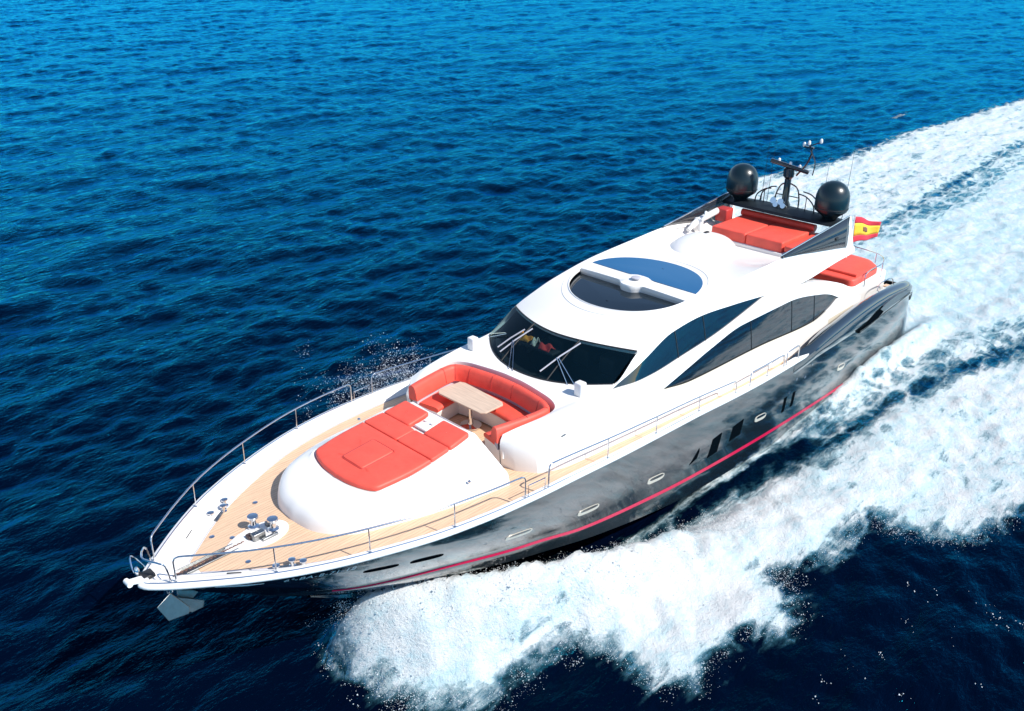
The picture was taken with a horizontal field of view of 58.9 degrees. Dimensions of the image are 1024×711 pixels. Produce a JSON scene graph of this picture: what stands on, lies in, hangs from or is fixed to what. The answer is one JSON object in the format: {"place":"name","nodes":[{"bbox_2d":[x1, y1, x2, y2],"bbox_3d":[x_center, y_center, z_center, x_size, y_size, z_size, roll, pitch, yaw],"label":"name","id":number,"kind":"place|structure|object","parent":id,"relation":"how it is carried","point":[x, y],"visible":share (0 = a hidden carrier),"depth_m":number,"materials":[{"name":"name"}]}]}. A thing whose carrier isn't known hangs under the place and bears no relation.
{"place":"outdoors","nodes":[
{"label":"outdoors","id":0,"kind":"place"},
{"bbox_2d":[296,337,426,416],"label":"bow mist","id":1,"kind":"structure","parent":0,"point":[379,374],"depth_m":29.04,"materials":[{"name":"white liquid"}]},
{"bbox_2d":[0,0,1023,710],"bbox_3d":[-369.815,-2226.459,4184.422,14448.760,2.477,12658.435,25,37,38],"label":"sea","id":2,"kind":"structure","parent":0,"point":[218,218],"depth_m":41.75,"materials":[{"name":"liquid"}]},
{"bbox_2d":[123,117,912,597],"bbox_3d":[4.030,-0.643,29.121,7.230,11.200,33.760,23,33,39],"label":"motor yacht","id":3,"kind":"object","parent":2,"relation":"on","point":[675,363],"visible":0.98,"depth_m":25.23,"materials":[{"name":"black paint"}]},
{"bbox_2d":[157,590,203,620],"bbox_3d":[-6.930,5.127,18.933,0.419,1.118,1.196,7,29,13],"label":"anchor","id":4,"kind":"object","parent":3,"relation":"hanging from","point":[171,606],"visible":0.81,"depth_m":18.73,"materials":[{"name":"silver metal"}]},
{"bbox_2d":[519,331,532,342],"bbox_3d":[0.414,-0.559,26.402,0.434,0.247,0.318,23,33,39],"label":"towel","id":5,"kind":"object","parent":3,"relation":"on","point":[526,338],"visible":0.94,"depth_m":26.36,"materials":[{"name":"fabric"}]},
{"bbox_2d":[530,337,539,346],"bbox_3d":[0.679,-0.431,26.131,0.176,0.250,0.318,23,33,39],"label":"towel","id":6,"kind":"object","parent":3,"relation":"on","point":[534,342],"visible":0.98,"depth_m":26.06,"materials":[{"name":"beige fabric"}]},
{"bbox_2d":[538,342,554,352],"bbox_3d":[0.998,-0.259,25.870,0.408,0.202,0.317,23,33,39],"label":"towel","id":7,"kind":"object","parent":3,"relation":"on","point":[546,347],"visible":1,"depth_m":25.84,"materials":[{"name":"red fabric"}]},
{"bbox_2d":[613,296,762,388],"bbox_3d":[5.399,-0.610,26.765,0.252,1.020,7.850,23,33,39],"label":"upper side window","id":8,"kind":"structure","parent":3,"relation":"in","point":[698,330],"depth_m":26.43,"materials":[{"name":"blue glass"}]},
{"bbox_2d":[686,208,718,231],"bbox_3d":[7.238,-5.094,33.742,0.428,0.697,2.340,22,35,35],"label":"rolled cover","id":9,"kind":"object","parent":3,"relation":"attached to","point":[696,223],"visible":0.99,"depth_m":33.36,"materials":[{"name":"white fabric"}]},
{"bbox_2d":[662,294,836,390],"bbox_3d":[8.007,-0.689,29.302,0.264,1.269,10.953,23,33,39],"label":"lower side window","id":10,"kind":"structure","parent":3,"relation":"in","point":[795,315],"depth_m":29.30,"materials":[{"name":"grey glass"}]},
{"bbox_2d":[846,215,880,257],"bbox_3d":[14.344,-5.041,36.938,2.150,1.706,0.212,-19,34,-32],"label":"ensign flag","id":11,"kind":"object","parent":3,"relation":"attached to","point":[864,229],"visible":0.99,"depth_m":36.96,"materials":[{"name":"fabric"}]},
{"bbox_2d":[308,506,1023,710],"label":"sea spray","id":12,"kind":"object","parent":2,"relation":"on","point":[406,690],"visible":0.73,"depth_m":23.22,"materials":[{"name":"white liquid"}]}
]}

